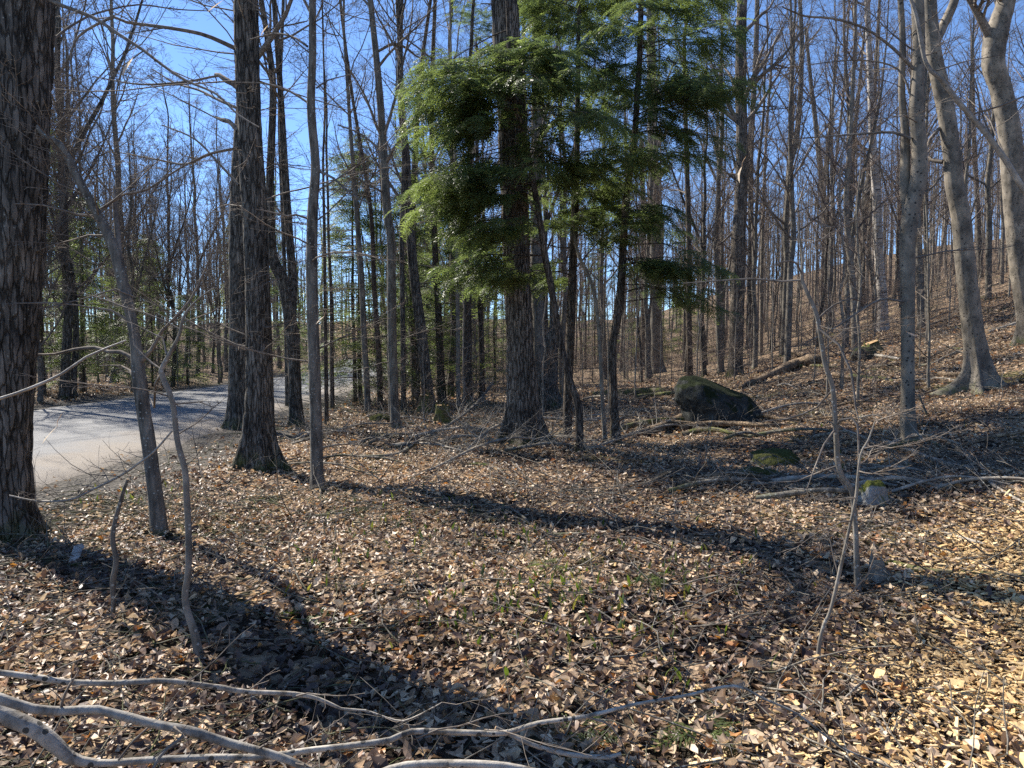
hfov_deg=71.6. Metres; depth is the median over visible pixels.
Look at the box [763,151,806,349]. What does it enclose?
bare tree
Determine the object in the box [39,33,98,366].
bare tree
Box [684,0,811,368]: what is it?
bare tree
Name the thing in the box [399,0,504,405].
bare tree
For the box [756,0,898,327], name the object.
bare tree
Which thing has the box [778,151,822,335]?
bare tree
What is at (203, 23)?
sky
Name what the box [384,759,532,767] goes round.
fallen limb
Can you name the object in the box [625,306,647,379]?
sapling
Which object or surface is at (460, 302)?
bare tree
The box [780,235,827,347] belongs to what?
sapling
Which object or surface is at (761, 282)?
bare tree
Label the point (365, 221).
hemlock tree
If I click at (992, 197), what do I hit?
bare tree
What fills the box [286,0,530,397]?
bare tree
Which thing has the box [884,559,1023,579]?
fallen log
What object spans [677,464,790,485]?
fallen branch
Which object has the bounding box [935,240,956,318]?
sapling
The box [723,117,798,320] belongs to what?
bare tree
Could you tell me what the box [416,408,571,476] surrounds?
fallen branch
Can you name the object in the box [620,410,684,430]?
fallen log
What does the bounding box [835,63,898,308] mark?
bare tree
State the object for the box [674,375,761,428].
boulder
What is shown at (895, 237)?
bare tree
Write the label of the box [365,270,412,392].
sapling
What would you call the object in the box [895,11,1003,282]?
bare tree
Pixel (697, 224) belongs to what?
bare tree
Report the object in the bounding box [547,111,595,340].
bare tree
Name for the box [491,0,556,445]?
bare tree
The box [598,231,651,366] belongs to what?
bare tree
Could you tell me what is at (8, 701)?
fallen limb
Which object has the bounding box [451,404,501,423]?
fallen branch
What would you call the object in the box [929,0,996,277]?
bare tree
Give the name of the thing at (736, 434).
fallen branch
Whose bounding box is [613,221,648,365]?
bare tree
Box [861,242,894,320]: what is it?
sapling
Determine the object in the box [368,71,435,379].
bare tree
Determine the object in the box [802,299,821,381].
sapling
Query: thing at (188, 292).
bare tree
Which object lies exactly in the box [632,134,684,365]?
bare tree
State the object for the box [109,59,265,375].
bare tree
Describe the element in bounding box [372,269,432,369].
hemlock tree
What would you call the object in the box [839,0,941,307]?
bare tree
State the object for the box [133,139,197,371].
bare tree
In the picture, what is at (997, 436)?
fallen branch
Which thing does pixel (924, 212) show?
bare tree
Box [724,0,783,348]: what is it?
bare tree
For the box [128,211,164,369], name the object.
bare tree
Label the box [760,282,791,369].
sapling
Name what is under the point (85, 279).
bare tree
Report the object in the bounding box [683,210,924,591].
sapling
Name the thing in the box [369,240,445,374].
hemlock tree
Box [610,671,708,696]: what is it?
fallen stick
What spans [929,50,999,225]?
bare tree
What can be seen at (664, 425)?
fallen branch
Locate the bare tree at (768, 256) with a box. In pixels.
[747,164,799,331]
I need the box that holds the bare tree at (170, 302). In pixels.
[91,127,228,387]
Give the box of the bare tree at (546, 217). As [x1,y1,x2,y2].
[472,0,632,334]
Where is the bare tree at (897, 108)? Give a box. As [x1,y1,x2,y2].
[837,0,907,309]
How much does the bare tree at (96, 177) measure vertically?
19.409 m
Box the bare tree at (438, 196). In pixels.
[399,15,497,356]
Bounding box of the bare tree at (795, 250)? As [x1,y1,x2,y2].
[771,194,807,305]
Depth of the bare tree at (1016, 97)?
53.66 m
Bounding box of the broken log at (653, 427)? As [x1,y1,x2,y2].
[637,414,681,436]
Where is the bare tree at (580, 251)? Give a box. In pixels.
[542,100,609,353]
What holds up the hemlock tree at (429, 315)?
on the ground
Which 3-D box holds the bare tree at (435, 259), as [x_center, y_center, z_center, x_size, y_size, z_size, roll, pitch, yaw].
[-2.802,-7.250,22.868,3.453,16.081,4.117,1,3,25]
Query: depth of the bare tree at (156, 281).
75.54 m
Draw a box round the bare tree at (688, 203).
[633,14,730,375]
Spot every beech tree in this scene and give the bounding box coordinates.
[781,0,1023,444]
[868,0,1007,394]
[966,0,1023,345]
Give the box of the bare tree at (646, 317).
[581,0,706,378]
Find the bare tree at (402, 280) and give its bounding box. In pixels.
[344,0,447,411]
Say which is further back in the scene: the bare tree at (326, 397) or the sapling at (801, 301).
the sapling at (801, 301)
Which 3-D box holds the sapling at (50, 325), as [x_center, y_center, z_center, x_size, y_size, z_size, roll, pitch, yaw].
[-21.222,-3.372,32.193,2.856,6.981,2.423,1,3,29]
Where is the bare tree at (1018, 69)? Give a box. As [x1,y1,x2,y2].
[978,27,1023,180]
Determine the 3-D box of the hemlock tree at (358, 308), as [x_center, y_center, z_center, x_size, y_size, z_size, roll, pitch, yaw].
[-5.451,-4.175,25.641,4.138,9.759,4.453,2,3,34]
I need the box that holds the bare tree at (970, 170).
[941,108,982,248]
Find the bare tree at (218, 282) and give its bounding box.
[164,187,229,382]
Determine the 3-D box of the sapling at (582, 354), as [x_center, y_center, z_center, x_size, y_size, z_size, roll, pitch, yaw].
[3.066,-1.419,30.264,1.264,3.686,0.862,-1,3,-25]
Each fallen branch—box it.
[9,430,172,502]
[275,424,346,444]
[278,412,335,440]
[281,441,384,479]
[287,420,342,436]
[288,410,358,439]
[296,426,379,449]
[309,407,423,436]
[323,427,407,466]
[336,416,410,446]
[350,364,504,459]
[363,403,406,417]
[368,418,419,444]
[370,402,435,422]
[370,403,473,454]
[391,412,502,453]
[409,392,505,438]
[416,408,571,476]
[432,396,493,442]
[436,390,502,402]
[442,397,500,433]
[451,402,599,455]
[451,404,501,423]
[476,401,503,439]
[504,405,640,452]
[539,385,600,445]
[548,400,633,422]
[551,389,626,440]
[573,387,681,455]
[574,391,673,417]
[581,379,634,401]
[638,414,680,427]
[645,452,698,476]
[668,441,798,492]
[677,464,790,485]
[691,426,766,440]
[748,419,842,437]
[753,458,896,486]
[756,453,902,502]
[760,385,817,413]
[777,376,794,387]
[788,414,875,443]
[793,350,820,363]
[805,400,880,425]
[806,380,825,384]
[829,393,891,408]
[831,466,945,489]
[832,444,926,473]
[855,407,894,420]
[855,439,1009,492]
[871,419,903,440]
[877,401,943,448]
[886,414,959,444]
[915,348,962,366]
[915,369,953,379]
[915,393,971,431]
[923,433,1023,489]
[960,414,1023,449]
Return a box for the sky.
[48,0,1023,330]
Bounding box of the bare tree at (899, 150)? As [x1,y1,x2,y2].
[876,74,978,263]
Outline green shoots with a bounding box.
[80,373,965,692]
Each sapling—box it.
[15,262,292,661]
[44,241,62,382]
[77,313,101,392]
[98,321,110,380]
[104,240,158,384]
[117,319,148,388]
[129,295,162,378]
[167,318,186,387]
[179,308,202,386]
[340,241,412,415]
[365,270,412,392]
[408,331,436,417]
[432,297,455,376]
[433,328,444,395]
[440,243,505,408]
[446,280,474,376]
[455,299,498,397]
[472,315,478,384]
[493,303,505,384]
[495,346,506,403]
[531,237,567,414]
[546,239,605,372]
[549,321,563,409]
[552,192,642,439]
[573,308,594,389]
[579,295,605,373]
[589,282,631,415]
[605,263,643,378]
[617,273,655,398]
[617,279,645,380]
[617,293,650,377]
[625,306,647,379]
[638,286,675,387]
[661,318,675,380]
[677,231,740,375]
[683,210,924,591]
[690,310,719,376]
[726,283,759,380]
[736,303,757,376]
[744,260,769,360]
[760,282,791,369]
[770,233,814,350]
[770,285,781,352]
[776,402,967,660]
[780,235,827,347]
[783,123,898,390]
[793,226,865,397]
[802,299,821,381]
[806,228,840,343]
[816,149,900,407]
[857,190,899,337]
[857,258,883,336]
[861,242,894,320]
[863,196,898,306]
[884,153,992,388]
[915,191,958,343]
[915,289,935,369]
[931,263,940,311]
[934,242,957,309]
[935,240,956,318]
[939,273,957,326]
[976,220,996,291]
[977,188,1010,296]
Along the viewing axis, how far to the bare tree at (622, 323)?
52.44 m
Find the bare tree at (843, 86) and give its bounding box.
[814,10,863,254]
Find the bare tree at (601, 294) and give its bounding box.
[548,53,660,379]
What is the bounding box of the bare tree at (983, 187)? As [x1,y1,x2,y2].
[969,120,996,251]
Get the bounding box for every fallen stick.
[197,575,241,609]
[295,466,348,483]
[485,507,535,532]
[537,532,775,550]
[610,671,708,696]
[662,484,736,495]
[685,693,847,743]
[721,500,788,512]
[728,426,752,431]
[845,680,871,697]
[849,672,902,766]
[858,519,1023,550]
[918,393,927,415]
[921,400,991,405]
[939,615,985,628]
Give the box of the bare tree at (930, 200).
[921,155,945,272]
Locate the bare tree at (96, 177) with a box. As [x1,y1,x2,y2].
[49,75,133,326]
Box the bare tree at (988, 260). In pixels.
[897,0,1023,300]
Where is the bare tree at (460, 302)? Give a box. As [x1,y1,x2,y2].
[440,162,491,366]
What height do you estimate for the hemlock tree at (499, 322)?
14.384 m
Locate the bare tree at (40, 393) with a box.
[36,61,137,402]
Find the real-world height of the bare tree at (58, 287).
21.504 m
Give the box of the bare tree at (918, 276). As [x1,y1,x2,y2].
[822,0,1023,328]
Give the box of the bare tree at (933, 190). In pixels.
[891,133,974,237]
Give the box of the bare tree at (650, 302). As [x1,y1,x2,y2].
[592,124,685,376]
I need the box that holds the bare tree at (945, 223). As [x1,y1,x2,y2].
[928,71,983,281]
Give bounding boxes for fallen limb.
[0,584,909,767]
[0,613,533,739]
[0,665,318,767]
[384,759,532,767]
[495,691,621,759]
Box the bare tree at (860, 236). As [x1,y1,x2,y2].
[842,148,872,293]
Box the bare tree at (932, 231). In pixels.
[922,167,948,284]
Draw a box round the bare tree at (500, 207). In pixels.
[486,125,558,257]
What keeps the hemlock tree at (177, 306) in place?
on the ground
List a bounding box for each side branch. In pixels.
[152,734,186,767]
[588,690,654,762]
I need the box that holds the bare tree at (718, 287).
[638,0,829,372]
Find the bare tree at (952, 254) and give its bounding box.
[941,224,952,286]
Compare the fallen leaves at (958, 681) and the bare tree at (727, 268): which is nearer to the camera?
the fallen leaves at (958, 681)
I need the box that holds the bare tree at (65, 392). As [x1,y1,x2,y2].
[49,0,195,398]
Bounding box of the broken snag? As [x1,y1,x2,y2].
[538,305,562,409]
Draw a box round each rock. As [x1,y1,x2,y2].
[369,414,389,421]
[850,347,876,361]
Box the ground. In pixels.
[0,239,1023,767]
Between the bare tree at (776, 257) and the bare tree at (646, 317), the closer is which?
the bare tree at (646, 317)
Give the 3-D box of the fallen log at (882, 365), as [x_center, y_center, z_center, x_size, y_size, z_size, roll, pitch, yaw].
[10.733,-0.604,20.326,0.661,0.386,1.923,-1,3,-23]
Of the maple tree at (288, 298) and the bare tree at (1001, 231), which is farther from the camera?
the bare tree at (1001, 231)
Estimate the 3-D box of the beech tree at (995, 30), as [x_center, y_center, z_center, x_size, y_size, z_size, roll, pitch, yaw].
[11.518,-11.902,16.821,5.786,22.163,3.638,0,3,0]
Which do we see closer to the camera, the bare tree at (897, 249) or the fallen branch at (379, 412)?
the fallen branch at (379, 412)
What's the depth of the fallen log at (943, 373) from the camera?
15.29 m
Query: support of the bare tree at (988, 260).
on the ground
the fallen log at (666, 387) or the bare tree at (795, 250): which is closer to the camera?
the fallen log at (666, 387)
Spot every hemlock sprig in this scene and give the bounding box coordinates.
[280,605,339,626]
[525,558,572,574]
[540,713,627,762]
[630,570,673,590]
[651,714,754,755]
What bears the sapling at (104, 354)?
on the ground
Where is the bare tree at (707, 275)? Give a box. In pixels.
[691,193,726,342]
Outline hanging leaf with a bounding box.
[122,47,136,76]
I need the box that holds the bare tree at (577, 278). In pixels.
[548,234,594,367]
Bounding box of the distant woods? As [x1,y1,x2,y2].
[43,58,1023,365]
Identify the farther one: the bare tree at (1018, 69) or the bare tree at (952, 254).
the bare tree at (952, 254)
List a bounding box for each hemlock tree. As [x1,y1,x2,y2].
[36,197,151,392]
[39,121,118,393]
[44,251,106,372]
[85,301,127,370]
[85,310,127,373]
[87,230,148,368]
[96,238,195,386]
[112,234,165,359]
[155,286,222,385]
[201,220,271,357]
[220,176,306,372]
[273,288,307,362]
[278,149,420,402]
[280,287,307,367]
[297,134,416,404]
[335,140,497,404]
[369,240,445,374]
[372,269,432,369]
[375,207,444,370]
[382,266,435,373]
[384,0,648,451]
[396,206,449,370]
[396,217,505,388]
[428,0,498,399]
[456,0,704,435]
[474,244,505,382]
[490,297,548,356]
[559,0,776,445]
[574,249,620,365]
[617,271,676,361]
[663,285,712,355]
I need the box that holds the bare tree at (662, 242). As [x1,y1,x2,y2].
[616,64,697,348]
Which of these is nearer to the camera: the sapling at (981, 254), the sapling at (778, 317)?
the sapling at (981, 254)
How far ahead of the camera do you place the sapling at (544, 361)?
18.88 m
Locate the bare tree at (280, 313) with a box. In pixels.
[270,202,304,362]
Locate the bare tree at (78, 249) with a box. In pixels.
[50,153,97,371]
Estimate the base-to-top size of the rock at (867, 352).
0.598 m
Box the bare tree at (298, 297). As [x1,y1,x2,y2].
[270,202,331,353]
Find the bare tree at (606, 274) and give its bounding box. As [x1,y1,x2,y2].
[593,246,617,329]
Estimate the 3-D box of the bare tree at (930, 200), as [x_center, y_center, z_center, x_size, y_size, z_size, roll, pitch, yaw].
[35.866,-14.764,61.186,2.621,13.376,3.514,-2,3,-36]
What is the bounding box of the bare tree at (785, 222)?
[710,0,885,355]
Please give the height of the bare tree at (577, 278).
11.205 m
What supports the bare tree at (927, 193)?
on the ground
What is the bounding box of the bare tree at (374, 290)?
[300,0,400,410]
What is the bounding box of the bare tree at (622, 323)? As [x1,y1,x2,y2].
[585,38,675,370]
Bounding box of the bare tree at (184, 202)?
[157,129,226,365]
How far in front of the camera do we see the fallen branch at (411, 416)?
16.67 m
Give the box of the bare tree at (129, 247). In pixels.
[73,108,212,391]
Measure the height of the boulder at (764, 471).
0.242 m
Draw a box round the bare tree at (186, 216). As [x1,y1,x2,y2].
[135,42,221,385]
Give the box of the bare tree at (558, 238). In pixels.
[530,103,590,324]
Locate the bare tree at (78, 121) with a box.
[49,0,160,359]
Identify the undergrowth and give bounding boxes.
[37,211,1014,426]
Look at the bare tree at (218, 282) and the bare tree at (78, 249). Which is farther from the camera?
the bare tree at (218, 282)
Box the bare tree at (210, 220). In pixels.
[182,141,230,344]
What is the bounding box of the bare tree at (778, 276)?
[751,160,811,350]
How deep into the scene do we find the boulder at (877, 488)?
6.26 m
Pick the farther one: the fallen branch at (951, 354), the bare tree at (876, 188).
the bare tree at (876, 188)
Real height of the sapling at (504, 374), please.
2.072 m
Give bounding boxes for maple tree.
[0,0,267,544]
[46,0,447,474]
[161,0,386,425]
[178,0,375,430]
[219,0,345,405]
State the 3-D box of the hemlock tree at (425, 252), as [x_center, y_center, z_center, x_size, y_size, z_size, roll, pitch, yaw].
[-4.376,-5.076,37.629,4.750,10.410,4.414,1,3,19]
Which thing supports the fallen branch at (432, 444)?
on the ground
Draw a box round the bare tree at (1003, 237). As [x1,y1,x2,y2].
[967,13,1023,283]
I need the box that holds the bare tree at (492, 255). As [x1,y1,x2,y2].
[475,156,545,376]
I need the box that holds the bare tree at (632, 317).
[627,253,643,367]
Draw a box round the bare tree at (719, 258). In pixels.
[696,165,746,324]
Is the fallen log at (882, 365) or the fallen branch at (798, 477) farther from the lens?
the fallen log at (882, 365)
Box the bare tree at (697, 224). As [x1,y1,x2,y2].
[666,123,729,364]
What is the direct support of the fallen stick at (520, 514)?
on the ground
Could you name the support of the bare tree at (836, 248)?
on the ground
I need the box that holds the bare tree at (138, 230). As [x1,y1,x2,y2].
[87,153,200,319]
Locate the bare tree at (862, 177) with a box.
[787,0,945,346]
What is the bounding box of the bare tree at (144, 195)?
[111,104,175,340]
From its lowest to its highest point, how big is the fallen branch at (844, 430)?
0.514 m
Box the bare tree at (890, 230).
[881,108,942,272]
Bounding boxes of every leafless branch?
[0,340,126,399]
[900,0,1023,194]
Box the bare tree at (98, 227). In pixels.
[83,123,130,355]
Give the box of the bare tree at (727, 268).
[685,77,776,358]
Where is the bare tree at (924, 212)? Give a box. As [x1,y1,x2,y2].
[856,2,989,319]
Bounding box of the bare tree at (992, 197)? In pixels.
[970,134,1004,272]
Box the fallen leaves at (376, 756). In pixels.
[0,290,1023,767]
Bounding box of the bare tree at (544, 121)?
[474,1,586,348]
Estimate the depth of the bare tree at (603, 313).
34.50 m
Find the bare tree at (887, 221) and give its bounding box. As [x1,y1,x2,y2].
[881,171,893,269]
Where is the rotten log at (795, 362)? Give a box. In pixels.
[738,354,826,388]
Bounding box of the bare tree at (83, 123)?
[48,13,137,340]
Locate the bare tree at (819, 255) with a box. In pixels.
[804,189,829,312]
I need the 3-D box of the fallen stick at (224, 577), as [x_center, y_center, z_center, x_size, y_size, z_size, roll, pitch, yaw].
[-1.940,1.369,4.683,0.211,0.051,0.576,0,3,0]
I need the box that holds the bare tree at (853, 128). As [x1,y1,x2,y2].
[822,30,885,293]
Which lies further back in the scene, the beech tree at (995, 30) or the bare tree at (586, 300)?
the bare tree at (586, 300)
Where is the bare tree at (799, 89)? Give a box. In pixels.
[759,0,831,334]
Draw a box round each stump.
[414,389,434,414]
[433,399,453,424]
[861,339,883,351]
[867,551,887,581]
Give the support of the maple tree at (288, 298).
on the ground
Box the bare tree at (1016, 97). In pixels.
[983,53,1023,171]
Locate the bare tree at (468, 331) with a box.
[410,0,519,404]
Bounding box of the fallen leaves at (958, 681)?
[513,462,1023,767]
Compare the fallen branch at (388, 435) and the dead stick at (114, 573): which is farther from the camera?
the fallen branch at (388, 435)
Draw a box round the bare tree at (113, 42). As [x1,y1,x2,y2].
[51,0,212,382]
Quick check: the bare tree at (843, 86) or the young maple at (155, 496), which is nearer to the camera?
the young maple at (155, 496)
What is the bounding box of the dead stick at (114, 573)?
[110,479,128,619]
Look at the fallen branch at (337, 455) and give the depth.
10.47 m
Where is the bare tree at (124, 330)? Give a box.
[91,116,154,372]
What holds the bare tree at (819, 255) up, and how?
on the ground
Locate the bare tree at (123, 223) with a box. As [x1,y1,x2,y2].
[50,0,141,390]
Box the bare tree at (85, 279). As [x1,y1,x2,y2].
[61,226,107,371]
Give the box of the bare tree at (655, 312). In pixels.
[623,2,683,373]
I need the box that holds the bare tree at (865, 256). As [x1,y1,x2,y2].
[865,218,873,297]
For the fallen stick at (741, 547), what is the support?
on the ground
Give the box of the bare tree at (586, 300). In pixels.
[556,201,615,369]
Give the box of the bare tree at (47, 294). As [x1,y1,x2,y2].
[42,199,62,335]
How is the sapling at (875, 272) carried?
on the ground
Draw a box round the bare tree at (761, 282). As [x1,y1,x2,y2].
[745,1,816,355]
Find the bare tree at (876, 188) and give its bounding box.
[827,0,898,331]
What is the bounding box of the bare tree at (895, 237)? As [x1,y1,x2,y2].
[888,198,896,278]
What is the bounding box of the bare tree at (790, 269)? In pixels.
[696,0,898,362]
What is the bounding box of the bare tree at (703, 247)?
[622,16,819,376]
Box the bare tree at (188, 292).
[175,252,204,367]
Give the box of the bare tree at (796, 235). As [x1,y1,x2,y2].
[768,151,814,337]
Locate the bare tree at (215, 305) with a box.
[195,182,227,383]
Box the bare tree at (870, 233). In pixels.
[809,1,910,327]
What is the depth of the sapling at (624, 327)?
38.94 m
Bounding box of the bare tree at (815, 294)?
[797,100,841,345]
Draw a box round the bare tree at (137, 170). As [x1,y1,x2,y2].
[93,96,161,289]
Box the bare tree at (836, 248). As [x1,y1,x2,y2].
[808,187,844,308]
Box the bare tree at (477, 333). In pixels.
[460,222,493,392]
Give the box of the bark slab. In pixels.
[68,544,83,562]
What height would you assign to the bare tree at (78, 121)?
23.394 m
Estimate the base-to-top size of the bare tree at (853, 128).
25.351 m
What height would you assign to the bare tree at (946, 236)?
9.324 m
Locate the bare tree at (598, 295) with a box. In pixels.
[580,245,607,347]
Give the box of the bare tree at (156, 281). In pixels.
[131,188,177,363]
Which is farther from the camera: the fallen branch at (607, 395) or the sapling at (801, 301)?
the sapling at (801, 301)
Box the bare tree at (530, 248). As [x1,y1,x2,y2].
[486,113,554,364]
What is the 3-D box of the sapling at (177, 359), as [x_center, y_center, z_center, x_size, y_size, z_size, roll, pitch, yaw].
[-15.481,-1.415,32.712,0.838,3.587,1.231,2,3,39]
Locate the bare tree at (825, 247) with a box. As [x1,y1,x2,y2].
[814,201,841,318]
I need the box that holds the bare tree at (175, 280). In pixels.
[159,214,193,348]
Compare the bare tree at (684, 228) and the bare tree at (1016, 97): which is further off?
the bare tree at (684, 228)
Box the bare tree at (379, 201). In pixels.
[330,97,393,360]
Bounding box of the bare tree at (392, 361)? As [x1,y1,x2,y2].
[317,0,467,427]
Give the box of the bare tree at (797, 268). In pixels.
[794,230,811,308]
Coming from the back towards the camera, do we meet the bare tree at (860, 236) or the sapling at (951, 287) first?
the bare tree at (860, 236)
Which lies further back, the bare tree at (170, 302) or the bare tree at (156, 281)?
the bare tree at (156, 281)
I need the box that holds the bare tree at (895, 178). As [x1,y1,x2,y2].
[881,101,944,231]
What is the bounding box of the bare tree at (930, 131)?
[870,17,988,282]
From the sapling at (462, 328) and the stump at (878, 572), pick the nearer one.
the stump at (878, 572)
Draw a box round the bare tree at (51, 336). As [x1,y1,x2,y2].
[43,196,61,379]
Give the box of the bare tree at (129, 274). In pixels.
[110,202,151,365]
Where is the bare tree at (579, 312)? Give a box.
[556,206,605,362]
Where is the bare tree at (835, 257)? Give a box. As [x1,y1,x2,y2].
[803,105,866,332]
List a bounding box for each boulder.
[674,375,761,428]
[738,466,780,476]
[749,448,799,468]
[857,480,890,509]
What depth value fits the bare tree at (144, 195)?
37.98 m
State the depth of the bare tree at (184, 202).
70.59 m
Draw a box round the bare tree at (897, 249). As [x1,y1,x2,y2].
[853,68,953,298]
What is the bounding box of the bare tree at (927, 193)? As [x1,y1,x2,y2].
[880,45,968,308]
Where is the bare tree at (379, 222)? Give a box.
[348,89,399,383]
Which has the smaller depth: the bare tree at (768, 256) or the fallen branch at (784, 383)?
the fallen branch at (784, 383)
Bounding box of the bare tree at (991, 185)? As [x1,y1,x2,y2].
[975,101,1000,249]
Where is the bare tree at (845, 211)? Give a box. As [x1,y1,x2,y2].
[752,0,910,350]
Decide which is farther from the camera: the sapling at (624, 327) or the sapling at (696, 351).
the sapling at (624, 327)
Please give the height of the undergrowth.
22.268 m
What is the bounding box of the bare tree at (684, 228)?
[673,171,699,312]
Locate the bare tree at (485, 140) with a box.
[461,22,530,373]
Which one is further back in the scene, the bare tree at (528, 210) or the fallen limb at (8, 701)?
the bare tree at (528, 210)
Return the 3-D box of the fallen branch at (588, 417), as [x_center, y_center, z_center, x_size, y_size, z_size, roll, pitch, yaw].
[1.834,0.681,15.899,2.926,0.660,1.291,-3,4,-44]
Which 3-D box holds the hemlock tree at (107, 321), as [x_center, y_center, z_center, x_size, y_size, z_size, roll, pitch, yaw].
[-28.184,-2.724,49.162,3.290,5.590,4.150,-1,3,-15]
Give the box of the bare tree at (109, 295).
[88,94,145,375]
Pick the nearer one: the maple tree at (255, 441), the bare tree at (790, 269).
the maple tree at (255, 441)
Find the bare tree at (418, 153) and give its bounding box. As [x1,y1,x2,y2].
[372,39,480,354]
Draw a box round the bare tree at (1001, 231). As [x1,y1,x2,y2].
[981,159,1001,269]
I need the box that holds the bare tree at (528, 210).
[501,122,558,327]
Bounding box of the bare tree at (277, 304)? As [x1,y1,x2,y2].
[264,122,305,366]
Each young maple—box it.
[0,51,241,536]
[135,0,415,492]
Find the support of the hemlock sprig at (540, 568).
on the ground
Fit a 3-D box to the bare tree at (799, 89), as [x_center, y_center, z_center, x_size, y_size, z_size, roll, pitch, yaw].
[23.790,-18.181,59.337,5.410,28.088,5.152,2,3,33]
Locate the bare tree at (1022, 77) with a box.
[959,0,1023,140]
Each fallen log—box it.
[589,388,666,395]
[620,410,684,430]
[625,412,709,426]
[636,389,674,398]
[642,386,674,389]
[675,409,791,430]
[681,415,747,436]
[756,402,802,421]
[798,364,837,367]
[831,372,900,383]
[849,374,894,380]
[864,356,925,367]
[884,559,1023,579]
[936,369,1003,376]
[986,322,1015,333]
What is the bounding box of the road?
[32,359,385,486]
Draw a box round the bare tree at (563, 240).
[527,3,640,394]
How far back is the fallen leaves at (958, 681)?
3.55 m
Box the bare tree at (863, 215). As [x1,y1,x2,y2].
[830,126,899,316]
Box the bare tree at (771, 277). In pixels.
[758,168,790,356]
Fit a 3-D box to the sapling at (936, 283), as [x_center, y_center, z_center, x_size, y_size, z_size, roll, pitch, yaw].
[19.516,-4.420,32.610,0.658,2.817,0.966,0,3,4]
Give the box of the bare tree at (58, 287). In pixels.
[47,126,94,346]
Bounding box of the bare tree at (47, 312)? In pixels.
[45,253,57,370]
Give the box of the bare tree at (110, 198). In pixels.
[78,93,129,332]
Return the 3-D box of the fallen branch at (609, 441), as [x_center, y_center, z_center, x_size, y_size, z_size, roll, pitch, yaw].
[2.265,0.625,12.857,1.253,1.193,5.079,1,3,25]
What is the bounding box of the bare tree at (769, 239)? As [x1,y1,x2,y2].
[745,187,781,347]
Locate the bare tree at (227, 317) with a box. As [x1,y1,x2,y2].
[192,76,273,371]
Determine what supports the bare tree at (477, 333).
on the ground
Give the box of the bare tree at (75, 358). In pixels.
[40,11,184,397]
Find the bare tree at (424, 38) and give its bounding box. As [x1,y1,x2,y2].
[375,0,451,398]
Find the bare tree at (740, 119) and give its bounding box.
[675,0,818,376]
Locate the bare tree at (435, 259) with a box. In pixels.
[367,0,453,402]
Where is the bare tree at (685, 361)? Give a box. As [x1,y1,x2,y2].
[633,121,752,371]
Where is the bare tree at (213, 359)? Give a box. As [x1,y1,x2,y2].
[195,121,229,372]
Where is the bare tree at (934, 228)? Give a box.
[910,111,949,297]
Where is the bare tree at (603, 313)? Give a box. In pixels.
[580,217,629,367]
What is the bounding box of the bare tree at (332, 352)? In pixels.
[261,17,378,408]
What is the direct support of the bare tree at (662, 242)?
on the ground
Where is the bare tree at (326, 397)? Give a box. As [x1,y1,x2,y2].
[264,0,426,425]
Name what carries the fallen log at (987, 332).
on the ground
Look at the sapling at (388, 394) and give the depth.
18.91 m
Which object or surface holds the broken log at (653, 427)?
on the ground
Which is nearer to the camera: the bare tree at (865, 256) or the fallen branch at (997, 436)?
the fallen branch at (997, 436)
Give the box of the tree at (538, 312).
[475,2,582,382]
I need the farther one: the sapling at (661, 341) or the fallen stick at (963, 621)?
the sapling at (661, 341)
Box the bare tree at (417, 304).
[334,0,484,406]
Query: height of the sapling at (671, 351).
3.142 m
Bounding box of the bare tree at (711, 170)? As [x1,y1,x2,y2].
[700,60,728,300]
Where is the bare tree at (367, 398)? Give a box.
[280,0,410,411]
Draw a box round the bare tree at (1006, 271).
[991,84,1023,272]
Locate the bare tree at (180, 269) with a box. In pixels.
[161,151,208,379]
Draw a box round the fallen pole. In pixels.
[874,354,899,359]
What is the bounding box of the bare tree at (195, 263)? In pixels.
[175,203,215,356]
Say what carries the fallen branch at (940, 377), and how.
on the ground
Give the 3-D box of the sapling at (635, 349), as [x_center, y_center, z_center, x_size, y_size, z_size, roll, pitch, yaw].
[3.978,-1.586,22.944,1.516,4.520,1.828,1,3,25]
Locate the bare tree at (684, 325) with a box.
[663,178,713,360]
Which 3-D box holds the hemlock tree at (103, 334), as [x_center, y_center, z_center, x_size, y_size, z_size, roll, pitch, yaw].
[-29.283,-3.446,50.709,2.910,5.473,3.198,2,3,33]
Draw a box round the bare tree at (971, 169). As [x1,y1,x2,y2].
[967,165,981,224]
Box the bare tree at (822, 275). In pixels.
[779,127,882,314]
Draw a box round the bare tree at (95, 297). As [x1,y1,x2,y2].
[75,184,111,381]
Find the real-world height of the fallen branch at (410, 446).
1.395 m
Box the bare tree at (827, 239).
[795,33,878,346]
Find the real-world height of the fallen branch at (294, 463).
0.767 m
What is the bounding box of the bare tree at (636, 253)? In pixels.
[606,112,658,381]
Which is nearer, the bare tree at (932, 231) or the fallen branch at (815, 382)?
the fallen branch at (815, 382)
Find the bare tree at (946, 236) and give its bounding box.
[928,166,970,295]
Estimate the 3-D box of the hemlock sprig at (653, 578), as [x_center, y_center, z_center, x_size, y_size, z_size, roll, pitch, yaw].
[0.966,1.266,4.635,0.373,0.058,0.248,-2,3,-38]
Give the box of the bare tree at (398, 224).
[348,47,446,368]
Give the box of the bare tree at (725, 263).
[708,177,746,356]
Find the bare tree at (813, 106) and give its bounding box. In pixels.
[797,20,846,312]
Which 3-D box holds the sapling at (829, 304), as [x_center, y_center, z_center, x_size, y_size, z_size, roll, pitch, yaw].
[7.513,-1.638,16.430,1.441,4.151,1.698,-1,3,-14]

